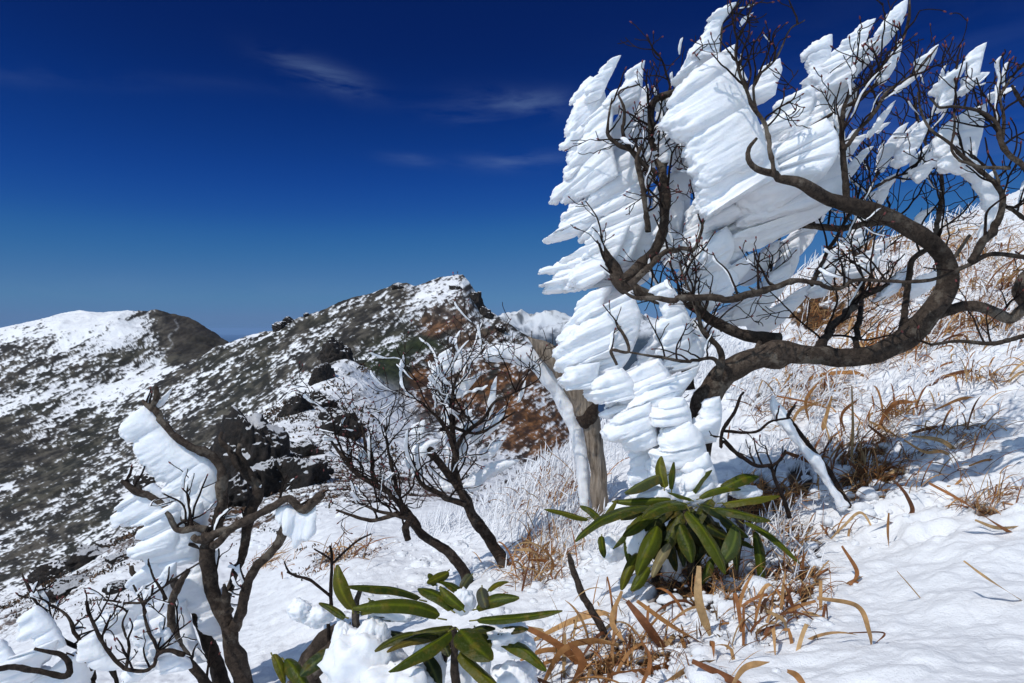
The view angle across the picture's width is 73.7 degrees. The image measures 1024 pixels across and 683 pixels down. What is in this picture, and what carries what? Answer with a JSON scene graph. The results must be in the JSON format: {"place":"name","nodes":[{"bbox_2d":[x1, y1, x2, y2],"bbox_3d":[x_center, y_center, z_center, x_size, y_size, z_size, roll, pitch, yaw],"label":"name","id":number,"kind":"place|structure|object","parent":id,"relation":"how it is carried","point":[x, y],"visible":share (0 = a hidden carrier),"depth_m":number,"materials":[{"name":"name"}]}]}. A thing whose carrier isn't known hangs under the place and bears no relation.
{"place":"outdoors","nodes":[
{"label":"outdoors","id":0,"kind":"place"},
{"bbox_2d":[102,579,127,594],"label":"rock","id":1,"kind":"object","parent":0,"point":[117,585],"visible":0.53,"depth_m":5.04,"materials":[{"name":"grey stone"}]},
{"bbox_2d":[0,274,603,607],"bbox_3d":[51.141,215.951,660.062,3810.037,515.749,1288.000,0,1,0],"label":"mountain ridge","id":2,"kind":"structure","parent":0,"point":[75,386],"depth_m":207.37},
{"bbox_2d":[27,559,67,585],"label":"rock","id":3,"kind":"object","parent":2,"relation":"on","point":[46,570],"visible":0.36,"depth_m":41.87,"materials":[{"name":"grey stone"}]},
{"bbox_2d":[92,540,115,547],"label":"rock","id":4,"kind":"object","parent":2,"relation":"on","point":[100,543],"visible":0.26,"depth_m":42.90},
{"bbox_2d":[132,470,155,488],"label":"rock","id":5,"kind":"object","parent":2,"relation":"on","point":[146,478],"visible":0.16,"depth_m":95.11,"materials":[{"name":"grey stone"}]},
{"bbox_2d":[0,362,490,622],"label":"heath scrub","id":6,"kind":"object","parent":2,"relation":"on","point":[134,531],"visible":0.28,"depth_m":9.32,"materials":[{"name":"black plant"}]},
{"bbox_2d":[272,321,287,331],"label":"rock","id":7,"kind":"object","parent":2,"relation":"on","point":[278,326],"visible":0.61,"depth_m":301.57,"materials":[{"name":"grey stone"}]},
{"bbox_2d":[282,316,294,323],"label":"rock","id":8,"kind":"object","parent":2,"relation":"on","point":[288,319],"visible":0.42,"depth_m":318.97,"materials":[{"name":"grey stone"}]},
{"bbox_2d":[277,393,313,416],"bbox_3d":[-7.003,2.162,22.206,1.064,1.041,1.069,1,1,35],"label":"rock","id":9,"kind":"object","parent":2,"relation":"on","point":[295,404],"visible":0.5,"depth_m":21.89,"materials":[{"name":"grey stone"}]},
{"bbox_2d":[290,451,302,458],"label":"rock","id":10,"kind":"object","parent":2,"relation":"on","point":[293,454],"visible":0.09,"depth_m":13.01,"materials":[{"name":"grey stone"}]},
{"bbox_2d":[290,438,324,456],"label":"rock","id":11,"kind":"object","parent":2,"relation":"on","point":[301,447],"visible":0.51,"depth_m":14.15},
{"bbox_2d":[308,363,334,386],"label":"rock","id":12,"kind":"object","parent":2,"relation":"on","point":[322,372],"visible":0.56,"depth_m":34.93,"materials":[{"name":"grey stone"}]},
{"bbox_2d":[308,389,337,406],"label":"rock","id":13,"kind":"object","parent":2,"relation":"on","point":[322,401],"visible":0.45,"depth_m":24.02,"materials":[{"name":"grey stone"}]},
{"bbox_2d":[318,407,337,420],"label":"rock","id":14,"kind":"object","parent":2,"relation":"on","point":[324,414],"visible":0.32,"depth_m":20.63,"materials":[{"name":"grey stone"}]},
{"bbox_2d":[317,336,353,363],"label":"rock","id":15,"kind":"object","parent":2,"relation":"on","point":[333,350],"visible":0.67,"depth_m":47.93,"materials":[{"name":"grey stone"}]},
{"bbox_2d":[318,409,366,440],"bbox_3d":[-4.656,2.617,18.638,1.404,1.485,1.239,0,1,-22],"label":"rock","id":16,"kind":"object","parent":2,"relation":"on","point":[350,422],"visible":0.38,"depth_m":18.23,"materials":[{"name":"grey stone"}]},
{"bbox_2d":[391,284,404,289],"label":"rock","id":17,"kind":"object","parent":2,"relation":"on","point":[395,286],"visible":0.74,"depth_m":296.89,"materials":[{"name":"grey stone"}]},
{"bbox_2d":[449,285,461,289],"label":"rock","id":18,"kind":"object","parent":2,"relation":"on","point":[453,287],"visible":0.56,"depth_m":270.80,"materials":[{"name":"grey stone"}]},
{"bbox_2d":[470,291,483,310],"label":"rock","id":19,"kind":"object","parent":2,"relation":"on","point":[476,297],"visible":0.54,"depth_m":270.41,"materials":[{"name":"grey stone"}]},
{"bbox_2d":[479,306,494,318],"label":"rock","id":20,"kind":"object","parent":2,"relation":"on","point":[484,312],"visible":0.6,"depth_m":234.80,"materials":[{"name":"grey stone"}]},
{"bbox_2d":[494,324,506,332],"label":"rock","id":21,"kind":"object","parent":2,"relation":"on","point":[502,329],"visible":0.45,"depth_m":203.18,"materials":[{"name":"grey stone"}]},
{"bbox_2d":[219,335,606,419],"bbox_3d":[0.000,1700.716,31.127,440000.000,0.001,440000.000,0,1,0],"label":"sea","id":22,"kind":"structure","parent":0,"point":[229,338],"depth_m":122338.88,"materials":[{"name":"blue liquid"}]},
{"bbox_2d":[0,190,1023,682],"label":"snow ground","id":23,"kind":"structure","parent":0,"point":[958,620],"depth_m":2.14,"materials":[{"name":"white snow"}]},
{"bbox_2d":[47,573,91,602],"bbox_3d":[-3.766,2.087,5.780,0.467,0.190,0.364,1,1,36],"label":"rock","id":24,"kind":"object","parent":23,"relation":"on","point":[63,586],"visible":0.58,"depth_m":5.70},
{"bbox_2d":[61,543,108,571],"bbox_3d":[-4.761,2.454,7.724,0.528,0.309,0.466,0,1,-25],"label":"rock","id":25,"kind":"object","parent":23,"relation":"on","point":[82,555],"visible":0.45,"depth_m":7.54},
{"bbox_2d":[0,559,202,682],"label":"bare shrub","id":26,"kind":"object","parent":23,"relation":"on","point":[161,651],"visible":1,"depth_m":1.68,"materials":[{"name":"white plant"}]},
{"bbox_2d":[104,550,127,563],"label":"rock","id":27,"kind":"object","parent":23,"relation":"on","point":[111,559],"visible":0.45,"depth_m":6.48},
{"bbox_2d":[110,386,327,682],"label":"gnarled tree","id":28,"kind":"object","parent":23,"relation":"on","point":[180,531],"visible":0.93,"depth_m":1.90,"materials":[{"name":"grey plant"}]},
{"bbox_2d":[228,468,259,506],"bbox_3d":[-4.022,2.262,9.925,0.714,0.852,0.592,0,1,15],"label":"rock","id":29,"kind":"object","parent":23,"relation":"on","point":[239,490],"visible":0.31,"depth_m":9.69,"materials":[{"name":"grey stone"}]},
{"bbox_2d":[209,406,291,479],"bbox_3d":[-4.503,2.249,12.120,1.568,2.236,1.442,1,1,43],"label":"rock","id":30,"kind":"object","parent":23,"relation":"on","point":[259,437],"visible":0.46,"depth_m":11.76,"materials":[{"name":"grey stone"}]},
{"bbox_2d":[242,538,290,568],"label":"grass tuft","id":31,"kind":"object","parent":23,"relation":"on","point":[273,559],"visible":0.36,"depth_m":5.26,"materials":[{"name":"plant"}]},
{"bbox_2d":[250,455,286,497],"bbox_3d":[-3.756,2.275,10.405,0.877,1.042,0.898,0,1,0],"label":"rock","id":32,"kind":"object","parent":23,"relation":"on","point":[270,477],"visible":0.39,"depth_m":10.19,"materials":[{"name":"grey stone"}]},
{"bbox_2d":[279,456,330,491],"bbox_3d":[-3.264,2.189,10.441,0.828,0.900,0.860,0,1,0],"label":"rock","id":33,"kind":"object","parent":23,"relation":"on","point":[305,471],"visible":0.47,"depth_m":10.25,"materials":[{"name":"grey stone"}]},
{"bbox_2d":[287,623,335,682],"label":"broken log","id":34,"kind":"object","parent":23,"relation":"on","point":[318,643],"visible":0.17,"depth_m":1.54,"materials":[{"name":"wood"}]},
{"bbox_2d":[315,458,333,473],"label":"rock","id":35,"kind":"object","parent":23,"relation":"on","point":[330,470],"visible":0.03,"depth_m":11.29,"materials":[{"name":"grey stone"}]},
{"bbox_2d":[284,533,370,644],"bbox_3d":[-0.407,0.578,1.512,0.193,0.310,0.013,0,1,0],"label":"sapling","id":36,"kind":"object","parent":23,"relation":"on","point":[329,594],"visible":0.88,"depth_m":1.51,"materials":[{"name":"brown plant"}]},
{"bbox_2d":[285,361,484,582],"bbox_3d":[-0.438,0.493,2.371,0.689,0.857,0.332,0,1,0],"label":"twiggy shrub","id":37,"kind":"object","parent":23,"relation":"on","point":[365,454],"visible":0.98,"depth_m":2.39,"materials":[{"name":"brown plant"}]},
{"bbox_2d":[270,565,561,682],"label":"evergreen shrub","id":38,"kind":"object","parent":23,"relation":"on","point":[370,648],"visible":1,"depth_m":1.22,"materials":[{"name":"green plant"}]},
{"bbox_2d":[364,289,557,567],"bbox_3d":[-0.181,0.362,2.517,0.697,1.119,0.464,0,1,0],"label":"rimed shrub","id":39,"kind":"object","parent":23,"relation":"on","point":[444,367],"visible":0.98,"depth_m":2.54,"materials":[{"name":"brown plant"}]},
{"bbox_2d":[497,538,560,583],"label":"grass tuft","id":40,"kind":"object","parent":23,"relation":"on","point":[513,561],"visible":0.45,"depth_m":2.29,"materials":[{"name":"brown plant"}]},
{"bbox_2d":[515,539,553,590],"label":"grass tuft","id":41,"kind":"object","parent":23,"relation":"on","point":[536,556],"visible":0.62,"depth_m":2.31,"materials":[{"name":"brown plant"}]},
{"bbox_2d":[483,336,608,515],"bbox_3d":[0.141,0.362,2.713,0.521,0.767,0.160,0,1,0],"label":"arched dead trunk","id":42,"kind":"object","parent":23,"relation":"on","point":[578,412],"visible":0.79,"depth_m":2.70,"materials":[{"name":"brown wood"}]},
{"bbox_2d":[537,607,618,682],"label":"grass tuft","id":43,"kind":"object","parent":23,"relation":"on","point":[562,672],"visible":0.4,"depth_m":1.38,"materials":[{"name":"brown plant"}]},
{"bbox_2d":[567,553,607,644],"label":"dead stem","id":44,"kind":"object","parent":23,"relation":"on","point":[589,606],"visible":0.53,"depth_m":1.45,"materials":[{"name":"brown wood"}]},
{"bbox_2d":[563,577,649,665],"bbox_3d":[0.214,0.610,1.477,0.212,0.153,0.264,0,1,0],"label":"grass tuft","id":45,"kind":"object","parent":23,"relation":"on","point":[584,624],"visible":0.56,"depth_m":1.49,"materials":[{"name":"brown plant"}]},
{"bbox_2d":[226,270,1011,682],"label":"snow crumbs","id":46,"kind":"object","parent":23,"relation":"on","point":[698,650],"visible":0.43,"depth_m":1.87,"materials":[{"name":"white snow"}]},
{"bbox_2d":[226,198,1023,682],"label":"dry grass","id":47,"kind":"structure","parent":23,"relation":"on","point":[806,588],"depth_m":2.43,"materials":[{"name":"plant"}]},
{"bbox_2d":[567,610,689,682],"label":"grass tuft","id":48,"kind":"object","parent":23,"relation":"on","point":[624,658],"visible":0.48,"depth_m":1.32,"materials":[{"name":"brown plant"}]},
{"bbox_2d":[520,566,768,682],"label":"grass tuft","id":49,"kind":"object","parent":23,"relation":"on","point":[578,658],"visible":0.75,"depth_m":1.34,"materials":[{"name":"brown plant"}]},
{"bbox_2d":[544,456,799,591],"bbox_3d":[0.384,0.511,1.710,0.608,0.419,0.274,0,1,0],"label":"evergreen shrub","id":50,"kind":"object","parent":23,"relation":"on","point":[691,537],"visible":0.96,"depth_m":1.71,"materials":[{"name":"green plant"}]},
{"bbox_2d":[364,186,1023,586],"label":"frosted grass","id":51,"kind":"structure","parent":23,"relation":"on","point":[564,460],"depth_m":3.53,"materials":[{"name":"white plant"}]},
{"bbox_2d":[573,587,855,659],"bbox_3d":[0.391,0.597,1.411,0.532,0.154,0.397,0,1,0],"label":"grass tuft","id":52,"kind":"object","parent":23,"relation":"on","point":[747,602],"visible":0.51,"depth_m":1.38,"materials":[{"name":"brown plant"}]},
{"bbox_2d":[709,391,796,518],"bbox_3d":[0.608,0.292,1.741,0.230,0.329,0.069,0,1,-11],"label":"sapling","id":53,"kind":"object","parent":23,"relation":"on","point":[730,447],"visible":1,"depth_m":1.75,"materials":[{"name":"brown plant"}]},
{"bbox_2d":[700,592,812,656],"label":"grass tuft","id":54,"kind":"object","parent":23,"relation":"on","point":[742,624],"visible":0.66,"depth_m":1.34,"materials":[{"name":"brown plant"}]},
{"bbox_2d":[756,583,804,682],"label":"grass tuft","id":55,"kind":"object","parent":23,"relation":"on","point":[797,676],"visible":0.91,"depth_m":1.32,"materials":[{"name":"brown plant"}]},
{"bbox_2d":[538,0,1023,512],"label":"rimed tree","id":56,"kind":"object","parent":23,"relation":"on","point":[748,179],"visible":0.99,"depth_m":1.95,"materials":[{"name":"grey plant"}]},
{"bbox_2d":[739,569,827,624],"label":"grass tuft","id":57,"kind":"object","parent":23,"relation":"on","point":[782,597],"visible":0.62,"depth_m":1.44,"materials":[{"name":"brown plant"}]},
{"bbox_2d":[733,367,847,401],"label":"grass tuft","id":58,"kind":"object","parent":23,"relation":"on","point":[790,390],"visible":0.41,"depth_m":3.75,"materials":[{"name":"brown plant"}]},
{"bbox_2d":[765,548,835,588],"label":"grass tuft","id":59,"kind":"object","parent":23,"relation":"on","point":[802,567],"visible":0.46,"depth_m":1.68,"materials":[{"name":"brown plant"}]},
{"bbox_2d":[778,475,827,501],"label":"grass tuft","id":60,"kind":"object","parent":23,"relation":"on","point":[800,491],"visible":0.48,"depth_m":2.42,"materials":[{"name":"plant"}]},
{"bbox_2d":[769,396,851,510],"bbox_3d":[0.923,0.364,2.070,0.294,0.402,0.069,0,1,0],"label":"frosted stalk","id":61,"kind":"object","parent":23,"relation":"on","point":[814,459],"visible":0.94,"depth_m":2.05,"materials":[{"name":"white plant"}]},
{"bbox_2d":[775,275,877,305],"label":"grass tuft","id":62,"kind":"object","parent":23,"relation":"on","point":[832,292],"visible":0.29,"depth_m":5.47,"materials":[{"name":"plant"}]},
{"bbox_2d":[777,370,884,462],"bbox_3d":[1.497,0.320,3.249,0.443,0.336,1.490,0,1,25],"label":"grass tuft","id":63,"kind":"object","parent":23,"relation":"on","point":[828,409],"visible":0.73,"depth_m":2.98,"materials":[{"name":"brown plant"}]},
{"bbox_2d":[781,420,887,470],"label":"grass tuft","id":64,"kind":"object","parent":23,"relation":"on","point":[823,456],"visible":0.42,"depth_m":2.69,"materials":[{"name":"brown plant"}]},
{"bbox_2d":[820,513,869,537],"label":"grass tuft","id":65,"kind":"object","parent":23,"relation":"on","point":[826,529],"visible":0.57,"depth_m":1.95,"materials":[{"name":"plant"}]},
{"bbox_2d":[846,576,862,584],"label":"grass tuft","id":66,"kind":"object","parent":23,"relation":"on","point":[851,582],"visible":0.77,"depth_m":1.58,"materials":[{"name":"brown plant"}]},
{"bbox_2d":[829,450,900,481],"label":"grass tuft","id":67,"kind":"object","parent":23,"relation":"on","point":[865,466],"visible":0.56,"depth_m":2.38,"materials":[{"name":"brown plant"}]},
{"bbox_2d":[811,327,922,372],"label":"grass tuft","id":68,"kind":"object","parent":23,"relation":"on","point":[872,344],"visible":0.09,"depth_m":3.93,"materials":[{"name":"brown plant"}]},
{"bbox_2d":[817,571,920,644],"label":"grass tuft","id":69,"kind":"object","parent":23,"relation":"on","point":[869,632],"visible":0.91,"depth_m":1.21,"materials":[{"name":"brown plant"}]},
{"bbox_2d":[808,383,935,420],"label":"grass tuft","id":70,"kind":"object","parent":23,"relation":"on","point":[903,412],"visible":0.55,"depth_m":3.06,"materials":[{"name":"brown plant"}]},
{"bbox_2d":[830,400,915,579],"bbox_3d":[1.206,0.393,2.265,0.234,0.327,1.618,1,1,31],"label":"grass tuft","id":71,"kind":"object","parent":23,"relation":"on","point":[890,407],"visible":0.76,"depth_m":1.92,"materials":[{"name":"brown plant"}]},
{"bbox_2d":[830,316,947,361],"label":"grass tuft","id":72,"kind":"object","parent":23,"relation":"on","point":[847,339],"visible":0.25,"depth_m":4.24,"materials":[{"name":"brown plant"}]},
{"bbox_2d":[845,269,966,301],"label":"grass tuft","id":73,"kind":"object","parent":23,"relation":"on","point":[901,293],"visible":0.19,"depth_m":5.04,"materials":[{"name":"plant"}]},
{"bbox_2d":[836,215,979,256],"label":"grass tuft","id":74,"kind":"object","parent":23,"relation":"on","point":[869,245],"visible":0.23,"depth_m":6.52,"materials":[{"name":"plant"}]},
{"bbox_2d":[889,440,955,460],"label":"grass tuft","id":75,"kind":"object","parent":23,"relation":"on","point":[905,454],"visible":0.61,"depth_m":2.41,"materials":[{"name":"brown plant"}]},
{"bbox_2d":[875,316,986,358],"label":"grass tuft","id":76,"kind":"object","parent":23,"relation":"on","point":[956,336],"visible":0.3,"depth_m":3.76,"materials":[{"name":"brown plant"}]},
{"bbox_2d":[905,361,977,410],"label":"grass tuft","id":77,"kind":"object","parent":23,"relation":"on","point":[960,398],"visible":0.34,"depth_m":3.30,"materials":[{"name":"brown plant"}]},
{"bbox_2d":[904,426,991,466],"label":"grass tuft","id":78,"kind":"object","parent":23,"relation":"on","point":[933,439],"visible":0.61,"depth_m":2.40,"materials":[{"name":"brown plant"}]},
{"bbox_2d":[892,224,1023,266],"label":"grass tuft","id":79,"kind":"object","parent":23,"relation":"on","point":[1000,244],"visible":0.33,"depth_m":5.50,"materials":[{"name":"plant"}]},
{"bbox_2d":[924,395,1006,437],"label":"grass tuft","id":80,"kind":"object","parent":23,"relation":"on","point":[957,425],"visible":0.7,"depth_m":2.53,"materials":[{"name":"brown plant"}]},
{"bbox_2d":[916,353,1023,392],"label":"grass tuft","id":81,"kind":"object","parent":23,"relation":"on","point":[966,373],"visible":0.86,"depth_m":3.02,"materials":[{"name":"plant"}]},
{"bbox_2d":[929,479,1017,531],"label":"grass tuft","id":82,"kind":"object","parent":23,"relation":"on","point":[1000,527],"visible":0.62,"depth_m":1.64,"materials":[{"name":"brown plant"}]},
{"bbox_2d":[932,301,1023,333],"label":"grass tuft","id":83,"kind":"object","parent":23,"relation":"on","point":[982,318],"visible":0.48,"depth_m":3.78,"materials":[{"name":"plant"}]},
{"bbox_2d":[945,485,1016,514],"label":"grass tuft","id":84,"kind":"object","parent":23,"relation":"on","point":[977,508],"visible":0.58,"depth_m":1.80,"materials":[{"name":"brown plant"}]},
{"bbox_2d":[958,248,1023,295],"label":"grass tuft","id":85,"kind":"object","parent":23,"relation":"on","point":[1009,280],"visible":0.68,"depth_m":4.54,"materials":[{"name":"plant"}]},
{"bbox_2d":[963,560,1022,600],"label":"grass tuft","id":86,"kind":"object","parent":23,"relation":"on","point":[980,573],"visible":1,"depth_m":1.28,"materials":[{"name":"beige plant"}]},
{"bbox_2d":[0,0,1023,334],"label":"sky","id":87,"kind":"structure","parent":0,"point":[230,167],"materials":[{"name":"blue"}]},
{"bbox_2d":[499,309,723,370],"bbox_3d":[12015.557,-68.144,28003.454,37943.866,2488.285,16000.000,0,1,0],"label":"distant range","id":88,"kind":"structure","parent":0,"point":[526,323],"depth_m":25182.41,"materials":[{"name":"white snow"}]}
]}

